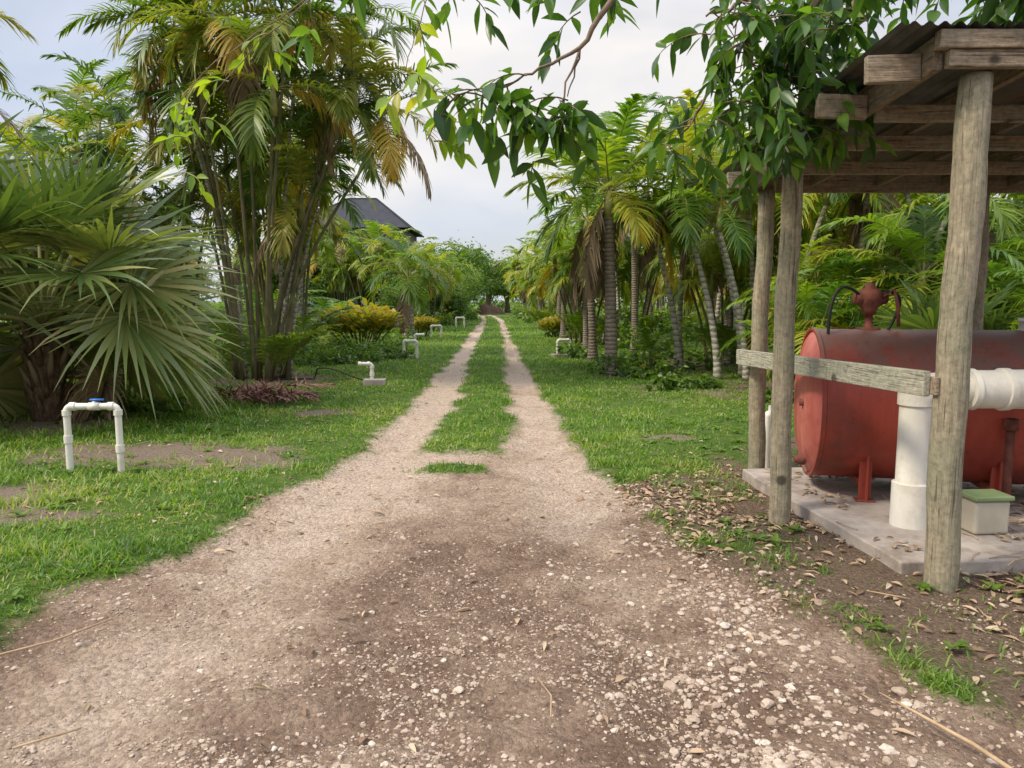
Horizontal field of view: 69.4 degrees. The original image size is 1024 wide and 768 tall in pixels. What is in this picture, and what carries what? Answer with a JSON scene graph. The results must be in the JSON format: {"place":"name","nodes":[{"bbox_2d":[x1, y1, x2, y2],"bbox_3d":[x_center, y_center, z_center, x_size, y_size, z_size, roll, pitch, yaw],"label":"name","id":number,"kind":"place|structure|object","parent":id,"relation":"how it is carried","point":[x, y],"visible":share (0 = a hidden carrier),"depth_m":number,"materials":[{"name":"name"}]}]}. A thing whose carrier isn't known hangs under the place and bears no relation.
{"place":"outdoors","nodes":[
{"label":"outdoors","id":0,"kind":"place"},
{"bbox_2d":[165,248,218,315],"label":"areca palm","id":1,"kind":"object","parent":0,"point":[201,274],"visible":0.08,"depth_m":54.15,"materials":[{"name":"green plant"}]},
{"bbox_2d":[256,227,282,274],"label":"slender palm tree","id":2,"kind":"object","parent":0,"point":[276,268],"visible":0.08,"depth_m":34.60,"materials":[{"name":"green plant"}]},
{"bbox_2d":[0,0,1021,301],"label":"sky","id":3,"kind":"structure","parent":0,"point":[617,66],"materials":[{"name":"white"}]},
{"bbox_2d":[0,302,1023,767],"bbox_3d":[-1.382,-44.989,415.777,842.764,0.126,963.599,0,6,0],"label":"ground","id":4,"kind":"structure","parent":0,"point":[284,542],"depth_m":3.96,"materials":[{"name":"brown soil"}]},
{"bbox_2d":[0,109,27,143],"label":"feather palm tree","id":5,"kind":"object","parent":4,"relation":"on","point":[18,132],"visible":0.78,"depth_m":11.58,"materials":[{"name":"green plant"}]},
{"bbox_2d":[0,10,37,92],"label":"feather palm tree","id":6,"kind":"object","parent":4,"relation":"on","point":[4,17],"visible":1,"depth_m":13.02,"materials":[{"name":"green plant"}]},
{"bbox_2d":[0,122,129,333],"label":"areca palm","id":7,"kind":"object","parent":4,"relation":"on","point":[35,138],"visible":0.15,"depth_m":15.35,"materials":[{"name":"green plant"}]},
{"bbox_2d":[0,110,141,418],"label":"fan palm","id":8,"kind":"object","parent":4,"relation":"on","point":[11,383],"visible":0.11,"depth_m":10.51,"materials":[{"name":"green plant"}]},
{"bbox_2d":[0,59,148,184],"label":"feather palm tree","id":9,"kind":"object","parent":4,"relation":"on","point":[66,105],"visible":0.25,"depth_m":20.12,"materials":[{"name":"green plant"}]},
{"bbox_2d":[61,399,124,472],"bbox_3d":[-3.935,0.532,6.964,0.549,0.790,0.079,0,6,-3],"label":"irrigation riser","id":10,"kind":"object","parent":4,"relation":"on","point":[69,407],"visible":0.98,"depth_m":6.93,"materials":[{"name":"white plastic"}]},
{"bbox_2d":[0,130,250,425],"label":"fan palm","id":11,"kind":"object","parent":4,"relation":"on","point":[82,217],"visible":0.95,"depth_m":9.58,"materials":[{"name":"green plant"}]},
{"bbox_2d":[25,51,275,350],"bbox_3d":[-8.428,-4.127,17.832,5.509,7.433,5.202,-1,7,-11],"label":"areca palm","id":12,"kind":"object","parent":4,"relation":"on","point":[110,110],"visible":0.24,"depth_m":17.03,"materials":[{"name":"green plant"}]},
{"bbox_2d":[187,300,244,330],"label":"young palm","id":13,"kind":"object","parent":4,"relation":"on","point":[215,306],"visible":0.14,"depth_m":38.08,"materials":[{"name":"green plant"}]},
{"bbox_2d":[193,228,265,332],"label":"ringed palm tree","id":14,"kind":"object","parent":4,"relation":"on","point":[236,266],"visible":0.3,"depth_m":28.08,"materials":[{"name":"green plant"}]},
{"bbox_2d":[48,0,474,381],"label":"areca palm","id":15,"kind":"object","parent":4,"relation":"on","point":[317,123],"visible":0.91,"depth_m":14.06,"materials":[{"name":"green plant"}]},
{"bbox_2d":[188,284,344,344],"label":"young palm","id":16,"kind":"object","parent":4,"relation":"on","point":[276,297],"visible":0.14,"depth_m":24.70,"materials":[{"name":"green plant"}]},
{"bbox_2d":[157,58,377,356],"bbox_3d":[-6.765,-4.780,20.989,5.618,8.028,5.950,-5,8,-36],"label":"areca palm","id":17,"kind":"object","parent":4,"relation":"on","point":[334,232],"visible":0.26,"depth_m":20.97,"materials":[{"name":"green plant"}]},
{"bbox_2d":[200,377,335,406],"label":"plants","id":18,"kind":"object","parent":4,"relation":"on","point":[256,392],"visible":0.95,"depth_m":11.67,"materials":[{"name":"purple plant"}]},
{"bbox_2d":[230,233,324,315],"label":"broadleaf tree","id":19,"kind":"object","parent":4,"relation":"on","point":[275,281],"visible":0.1,"depth_m":48.39,"materials":[{"name":"green plant"}]},
{"bbox_2d":[290,226,370,307],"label":"broadleaf tree","id":20,"kind":"object","parent":4,"relation":"on","point":[317,286],"visible":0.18,"depth_m":47.67,"materials":[{"name":"green plant"}]},
{"bbox_2d":[306,220,371,313],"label":"areca palm","id":21,"kind":"object","parent":4,"relation":"on","point":[329,270],"visible":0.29,"depth_m":43.95,"materials":[{"name":"green plant"}]},
{"bbox_2d":[299,295,380,346],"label":"young palm","id":22,"kind":"object","parent":4,"relation":"on","point":[327,303],"visible":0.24,"depth_m":26.53,"materials":[{"name":"green plant"}]},
{"bbox_2d":[297,229,416,321],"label":"walls","id":23,"kind":"structure","parent":4,"relation":"on","point":[413,238],"depth_m":54.17,"materials":[{"name":"beige paint"}]},
{"bbox_2d":[316,199,422,236],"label":"hip roof","id":24,"kind":"structure","parent":23,"relation":"on","point":[384,215],"depth_m":54.75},
{"bbox_2d":[330,198,423,237],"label":"roof ridges","id":25,"kind":"object","parent":24,"relation":"on","point":[401,219],"visible":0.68,"depth_m":56.06,"materials":[{"name":"grey metal"}]},
{"bbox_2d":[317,297,404,346],"bbox_3d":[-5.179,-2.102,25.416,3.016,1.743,2.586,0,6,0],"label":"croton plant","id":26,"kind":"object","parent":4,"relation":"on","point":[363,321],"visible":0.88,"depth_m":24.98,"materials":[{"name":"yellow plant"}]},
{"bbox_2d":[313,216,422,325],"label":"areca palm","id":27,"kind":"object","parent":4,"relation":"on","point":[373,246],"visible":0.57,"depth_m":42.03,"materials":[{"name":"green plant"}]},
{"bbox_2d":[358,361,385,385],"bbox_3d":[-2.700,-0.164,14.271,0.520,0.544,0.300,-1,6,-6],"label":"irrigation riser","id":28,"kind":"object","parent":4,"relation":"on","point":[371,380],"visible":0.91,"depth_m":14.18,"materials":[{"name":"white plastic"}]},
{"bbox_2d":[275,367,363,379],"bbox_3d":[-3.644,-0.195,14.388,1.914,0.247,0.231,1,6,5],"label":"black irrigation hose","id":29,"kind":"object","parent":28,"relation":"attached to","point":[316,373],"visible":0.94,"depth_m":14.44,"materials":[{"name":"rubber"}]},
{"bbox_2d":[351,230,401,305],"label":"broadleaf tree","id":30,"kind":"object","parent":4,"relation":"on","point":[365,294],"visible":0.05,"depth_m":48.15,"materials":[{"name":"green plant"}]},
{"bbox_2d":[6,300,797,378],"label":"undergrowth","id":31,"kind":"object","parent":4,"relation":"on","point":[474,314],"visible":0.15,"depth_m":25.78,"materials":[{"name":"green plant"}]},
{"bbox_2d":[375,277,433,323],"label":"broadleaf tree","id":32,"kind":"object","parent":4,"relation":"on","point":[391,298],"visible":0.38,"depth_m":37.27,"materials":[{"name":"green plant"}]},
{"bbox_2d":[369,236,440,322],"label":"areca palm","id":33,"kind":"object","parent":4,"relation":"on","point":[429,254],"visible":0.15,"depth_m":45.15,"materials":[{"name":"green plant"}]},
{"bbox_2d":[348,237,467,338],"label":"bottle palm tree","id":34,"kind":"object","parent":4,"relation":"on","point":[409,260],"visible":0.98,"depth_m":30.42,"materials":[{"name":"green plant"}]},
{"bbox_2d":[397,339,418,358],"bbox_3d":[-2.874,-0.919,20.526,0.571,0.650,0.300,0,6,0],"label":"irrigation riser","id":35,"kind":"object","parent":4,"relation":"on","point":[405,341],"visible":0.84,"depth_m":20.47,"materials":[{"name":"white plastic"}]},
{"bbox_2d":[376,259,447,314],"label":"broadleaf tree","id":36,"kind":"object","parent":4,"relation":"on","point":[431,304],"visible":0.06,"depth_m":46.81,"materials":[{"name":"green plant"}]},
{"bbox_2d":[414,313,438,336],"bbox_3d":[-4.089,-2.668,33.419,1.591,1.073,1.856,4,8,32],"label":"croton plant","id":37,"kind":"object","parent":4,"relation":"on","point":[423,323],"visible":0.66,"depth_m":33.11,"materials":[{"name":"yellow plant"}]},
{"bbox_2d":[5,231,849,315],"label":"distant tree line","id":38,"kind":"object","parent":4,"relation":"on","point":[480,301],"visible":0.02,"depth_m":80.33,"materials":[{"name":"green plant"}]},
{"bbox_2d":[383,242,475,330],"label":"areca palm","id":39,"kind":"object","parent":4,"relation":"on","point":[453,260],"visible":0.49,"depth_m":39.46,"materials":[{"name":"green plant"}]},
{"bbox_2d":[409,242,463,315],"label":"broadleaf tree","id":40,"kind":"object","parent":4,"relation":"on","point":[441,264],"visible":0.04,"depth_m":51.52,"materials":[{"name":"green plant"}]},
{"bbox_2d":[430,324,442,336],"bbox_3d":[-3.380,-2.324,32.991,0.578,0.663,0.128,-1,7,-11],"label":"irrigation riser","id":41,"kind":"object","parent":4,"relation":"on","point":[439,325],"visible":0.93,"depth_m":32.93,"materials":[{"name":"white plastic"}]},
{"bbox_2d":[425,278,471,324],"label":"broadleaf tree","id":42,"kind":"object","parent":4,"relation":"on","point":[455,303],"visible":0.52,"depth_m":49.37,"materials":[{"name":"green plant"}]},
{"bbox_2d":[437,267,483,319],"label":"broadleaf tree","id":43,"kind":"object","parent":4,"relation":"on","point":[469,279],"visible":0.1,"depth_m":56.97,"materials":[{"name":"green plant"}]},
{"bbox_2d":[427,230,494,290],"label":"broadleaf tree","id":44,"kind":"object","parent":4,"relation":"on","point":[472,257],"visible":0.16,"depth_m":85.32,"materials":[{"name":"green plant"}]},
{"bbox_2d":[447,255,486,302],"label":"broadleaf tree","id":45,"kind":"object","parent":4,"relation":"on","point":[475,295],"visible":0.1,"depth_m":70.42,"materials":[{"name":"green plant"}]},
{"bbox_2d":[475,304,504,314],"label":"mulch mound","id":46,"kind":"object","parent":4,"relation":"on","point":[487,309],"visible":0.89,"depth_m":88.68,"materials":[{"name":"brown soil"}]},
{"bbox_2d":[475,253,517,304],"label":"broadleaf tree","id":47,"kind":"object","parent":4,"relation":"on","point":[495,285],"visible":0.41,"depth_m":97.64,"materials":[{"name":"green plant"}]},
{"bbox_2d":[489,259,528,312],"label":"broadleaf tree","id":48,"kind":"object","parent":4,"relation":"on","point":[507,306],"visible":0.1,"depth_m":103.05,"materials":[{"name":"green plant"}]},
{"bbox_2d":[0,330,1023,651],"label":"ground cover plants","id":49,"kind":"object","parent":4,"relation":"on","point":[340,352],"visible":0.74,"depth_m":13.53,"materials":[{"name":"green plant"}]},
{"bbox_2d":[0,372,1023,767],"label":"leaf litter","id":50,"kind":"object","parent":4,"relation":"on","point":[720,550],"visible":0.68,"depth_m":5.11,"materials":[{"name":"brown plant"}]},
{"bbox_2d":[0,440,1023,767],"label":"fallen twigs","id":51,"kind":"object","parent":4,"relation":"on","point":[982,750],"visible":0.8,"depth_m":3.36,"materials":[{"name":"brown wood"}]},
{"bbox_2d":[500,258,538,317],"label":"areca palm","id":52,"kind":"object","parent":4,"relation":"on","point":[509,264],"visible":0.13,"depth_m":68.64,"materials":[{"name":"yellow plant"}]},
{"bbox_2d":[510,238,544,324],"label":"ringed palm tree","id":53,"kind":"object","parent":4,"relation":"on","point":[535,251],"visible":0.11,"depth_m":49.15,"materials":[{"name":"green plant"}]},
{"bbox_2d":[500,245,555,317],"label":"areca palm","id":54,"kind":"object","parent":4,"relation":"on","point":[515,264],"visible":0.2,"depth_m":57.16,"materials":[{"name":"green plant"}]},
{"bbox_2d":[505,248,569,328],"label":"areca palm","id":55,"kind":"object","parent":4,"relation":"on","point":[540,315],"visible":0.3,"depth_m":42.13,"materials":[{"name":"green plant"}]},
{"bbox_2d":[520,218,573,320],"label":"ringed palm tree","id":56,"kind":"object","parent":4,"relation":"on","point":[558,310],"visible":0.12,"depth_m":36.69,"materials":[{"name":"green plant"}]},
{"bbox_2d":[519,215,578,337],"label":"ringed palm tree","id":57,"kind":"object","parent":4,"relation":"on","point":[562,334],"visible":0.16,"depth_m":31.81,"materials":[{"name":"green plant"}]},
{"bbox_2d":[535,315,570,336],"bbox_3d":[1.899,-2.613,32.928,1.591,1.073,1.856,-3,7,-24],"label":"croton plant","id":58,"kind":"object","parent":4,"relation":"on","point":[546,321],"visible":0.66,"depth_m":32.59,"materials":[{"name":"yellow plant"}]},
{"bbox_2d":[551,338,571,357],"bbox_3d":[1.423,-0.977,21.047,0.571,0.650,0.300,-1,7,-11],"label":"irrigation riser","id":59,"kind":"object","parent":4,"relation":"on","point":[559,340],"visible":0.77,"depth_m":20.97,"materials":[{"name":"white plastic"}]},
{"bbox_2d":[515,208,644,343],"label":"areca palm","id":60,"kind":"object","parent":4,"relation":"on","point":[576,322],"visible":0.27,"depth_m":27.44,"materials":[{"name":"green plant"}]},
{"bbox_2d":[532,221,630,347],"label":"ringed palm tree","id":61,"kind":"object","parent":4,"relation":"on","point":[569,242],"visible":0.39,"depth_m":24.84,"materials":[{"name":"green plant"}]},
{"bbox_2d":[522,168,651,360],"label":"ringed palm tree","id":62,"kind":"object","parent":4,"relation":"on","point":[592,340],"visible":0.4,"depth_m":19.46,"materials":[{"name":"green plant"}]},
{"bbox_2d":[153,0,1023,211],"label":"overhanging tree","id":63,"kind":"object","parent":4,"relation":"on","point":[786,59],"visible":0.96,"depth_m":4.34,"materials":[{"name":"green plant"}]},
{"bbox_2d":[503,92,727,375],"bbox_3d":[2.153,-3.152,15.428,4.844,6.132,4.661,1,6,10],"label":"ringed palm tree","id":64,"kind":"object","parent":4,"relation":"on","point":[614,145],"visible":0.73,"depth_m":15.43,"materials":[{"name":"green plant"}]},
{"bbox_2d":[573,157,669,350],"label":"feather palm tree","id":65,"kind":"object","parent":4,"relation":"on","point":[634,287],"visible":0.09,"depth_m":23.16,"materials":[{"name":"green plant"}]},
{"bbox_2d":[540,172,706,345],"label":"areca palm","id":66,"kind":"object","parent":4,"relation":"on","point":[645,315],"visible":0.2,"depth_m":25.10,"materials":[{"name":"green plant"}]},
{"bbox_2d":[596,260,655,319],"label":"areca palm","id":67,"kind":"object","parent":4,"relation":"on","point":[653,298],"visible":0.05,"depth_m":38.80,"materials":[{"name":"green plant"}]},
{"bbox_2d":[567,117,691,369],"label":"slender palm tree","id":68,"kind":"object","parent":4,"relation":"on","point":[672,309],"visible":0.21,"depth_m":16.90,"materials":[{"name":"green plant"}]},
{"bbox_2d":[640,249,664,331],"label":"ringed palm tree","id":69,"kind":"object","parent":4,"relation":"on","point":[655,288],"visible":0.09,"depth_m":30.78,"materials":[{"name":"green plant"}]},
{"bbox_2d":[617,326,701,370],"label":"young palm","id":70,"kind":"object","parent":4,"relation":"on","point":[646,336],"visible":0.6,"depth_m":17.41,"materials":[{"name":"green plant"}]},
{"bbox_2d":[596,121,733,378],"bbox_3d":[3.296,-2.609,15.155,3.318,5.113,2.922,0,6,0],"label":"slender palm tree","id":71,"kind":"object","parent":4,"relation":"on","point":[688,228],"visible":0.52,"depth_m":14.93,"materials":[{"name":"green plant"}]},
{"bbox_2d":[640,244,696,319],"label":"areca palm","id":72,"kind":"object","parent":4,"relation":"on","point":[660,300],"visible":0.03,"depth_m":48.63,"materials":[{"name":"green plant"}]},
{"bbox_2d":[646,255,700,324],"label":"areca palm","id":73,"kind":"object","parent":4,"relation":"on","point":[688,307],"visible":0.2,"depth_m":37.64,"materials":[{"name":"green plant"}]},
{"bbox_2d":[624,93,740,361],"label":"slender palm tree","id":74,"kind":"object","parent":4,"relation":"on","point":[681,278],"visible":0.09,"depth_m":19.40,"materials":[{"name":"green plant"}]},
{"bbox_2d":[621,88,778,376],"bbox_3d":[3.904,-3.064,15.847,3.816,5.880,3.361,2,7,17],"label":"slender palm tree","id":75,"kind":"object","parent":4,"relation":"on","point":[704,110],"visible":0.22,"depth_m":15.43,"materials":[{"name":"green plant"}]},
{"bbox_2d":[654,147,780,380],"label":"slender palm tree","id":76,"kind":"object","parent":4,"relation":"on","point":[737,238],"visible":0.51,"depth_m":14.48,"materials":[{"name":"green plant"}]},
{"bbox_2d":[674,231,771,325],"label":"areca palm","id":77,"kind":"object","parent":4,"relation":"on","point":[699,305],"visible":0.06,"depth_m":32.65,"materials":[{"name":"green plant"}]},
{"bbox_2d":[692,150,756,351],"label":"slender palm tree","id":78,"kind":"object","parent":4,"relation":"on","point":[718,306],"visible":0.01,"depth_m":21.37,"materials":[{"name":"plant"}]},
{"bbox_2d":[640,190,820,365],"bbox_3d":[5.536,-2.866,18.675,4.638,4.741,4.414,1,6,10],"label":"areca palm","id":79,"kind":"object","parent":4,"relation":"on","point":[709,260],"visible":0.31,"depth_m":18.32,"materials":[{"name":"green plant"}]},
{"bbox_2d":[685,227,775,324],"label":"ringed palm tree","id":80,"kind":"object","parent":4,"relation":"on","point":[725,314],"visible":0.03,"depth_m":22.99,"materials":[{"name":"grey plant"}]},
{"bbox_2d":[691,204,777,363],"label":"ringed palm tree","id":81,"kind":"object","parent":4,"relation":"on","point":[740,272],"visible":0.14,"depth_m":18.63,"materials":[{"name":"green plant"}]},
{"bbox_2d":[694,102,796,315],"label":"slender palm tree","id":82,"kind":"object","parent":4,"relation":"on","point":[752,264],"visible":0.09,"depth_m":16.72,"materials":[{"name":"grey plant"}]},
{"bbox_2d":[765,405,770,467],"bbox_3d":[2.500,0.515,7.152,0.150,0.621,0.150,0,6,0],"label":"white standpipe","id":83,"kind":"object","parent":4,"relation":"on","point":[767,426],"visible":0.28,"depth_m":7.10,"materials":[{"name":"plastic"}]},
{"bbox_2d":[716,234,922,388],"bbox_3d":[5.321,-1.036,12.472,3.748,2.905,3.535,-2,7,-14],"label":"areca palm","id":84,"kind":"object","parent":4,"relation":"on","point":[806,312],"visible":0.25,"depth_m":12.05,"materials":[{"name":"green plant"}]},
{"bbox_2d":[774,193,894,287],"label":"slender palm tree","id":85,"kind":"object","parent":4,"relation":"on","point":[853,205],"visible":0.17,"depth_m":14.25,"materials":[{"name":"green plant"}]},
{"bbox_2d":[734,193,947,349],"bbox_3d":[7.308,-2.997,16.486,5.371,5.490,5.111,3,7,24],"label":"areca palm","id":86,"kind":"object","parent":4,"relation":"on","point":[823,233],"visible":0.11,"depth_m":16.04,"materials":[{"name":"green plant"}]},
{"bbox_2d":[802,44,906,300],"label":"ringed palm tree","id":87,"kind":"object","parent":4,"relation":"on","point":[864,203],"visible":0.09,"depth_m":13.99,"materials":[{"name":"green plant"}]},
{"bbox_2d":[723,21,1023,592],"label":"pole shed","id":88,"kind":"structure","parent":4,"relation":"on","point":[943,102],"depth_m":4.56,"materials":[{"name":"wood"}]},
{"bbox_2d":[794,282,1023,502],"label":"red fuel tank","id":89,"kind":"object","parent":88,"relation":"on","point":[850,431],"visible":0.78,"depth_m":5.51,"materials":[{"name":"metal"}]},
{"bbox_2d":[889,368,1023,529],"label":"pvc water pipe","id":90,"kind":"object","parent":88,"relation":"on","point":[1001,389],"visible":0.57,"depth_m":4.89,"materials":[{"name":"white plastic"}]},
{"bbox_2d":[961,489,1014,534],"bbox_3d":[3.115,0.845,4.885,0.276,0.258,0.210,0,6,-4],"label":"utility box","id":91,"kind":"object","parent":88,"relation":"on","point":[985,511],"visible":0.83,"depth_m":4.80,"materials":[{"name":"beige plastic"}]},
{"bbox_2d":[827,193,945,278],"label":"slender palm tree","id":92,"kind":"object","parent":4,"relation":"on","point":[908,196],"visible":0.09,"depth_m":14.15,"materials":[{"name":"green plant"}]},
{"bbox_2d":[768,201,1023,328],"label":"areca palm","id":93,"kind":"object","parent":4,"relation":"on","point":[917,250],"visible":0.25,"depth_m":11.78,"materials":[{"name":"green plant"}]},
{"bbox_2d":[817,193,1023,319],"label":"areca palm","id":94,"kind":"object","parent":4,"relation":"on","point":[939,203],"visible":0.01,"depth_m":17.23,"materials":[{"name":"green plant"}]},
{"bbox_2d":[851,273,1023,329],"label":"fan palm","id":95,"kind":"object","parent":4,"relation":"on","point":[925,316],"visible":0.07,"depth_m":9.87,"materials":[{"name":"green plant"}]},
{"bbox_2d":[863,193,1023,288],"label":"slender palm tree","id":96,"kind":"object","parent":4,"relation":"on","point":[1001,225],"visible":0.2,"depth_m":11.17,"materials":[{"name":"green leaf"},{"name":"bark"}]},
{"bbox_2d":[867,193,1023,317],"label":"areca palm","id":97,"kind":"object","parent":4,"relation":"on","point":[914,267],"visible":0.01,"depth_m":13.16,"materials":[{"name":"green plant"}]},
{"bbox_2d":[904,256,1023,327],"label":"areca palm","id":98,"kind":"object","parent":4,"relation":"on","point":[995,267],"visible":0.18,"depth_m":10.21,"materials":[{"name":"green leaf"}]},
{"bbox_2d":[940,201,1023,279],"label":"areca palm","id":99,"kind":"object","parent":4,"relation":"on","point":[1019,210],"visible":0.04,"depth_m":13.56,"materials":[{"name":"green plant"}]},
{"bbox_2d":[943,193,1023,265],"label":"areca palm","id":100,"kind":"object","parent":4,"relation":"on","point":[1002,194],"visible":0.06,"depth_m":15.84,"materials":[{"name":"green plant"}]},
{"bbox_2d":[0,317,1023,726],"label":"grass","id":101,"kind":"structure","parent":0,"point":[90,549],"depth_m":8.23,"materials":[{"name":"green plant"}]},
{"bbox_2d":[642,260,674,309],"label":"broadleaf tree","id":102,"kind":"object","parent":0,"point":[663,303],"visible":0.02,"depth_m":69.26,"materials":[{"name":"green plant"}]},
{"bbox_2d":[804,202,842,263],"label":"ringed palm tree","id":103,"kind":"object","parent":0,"point":[828,242],"visible":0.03,"depth_m":21.35,"materials":[{"name":"green plant"}]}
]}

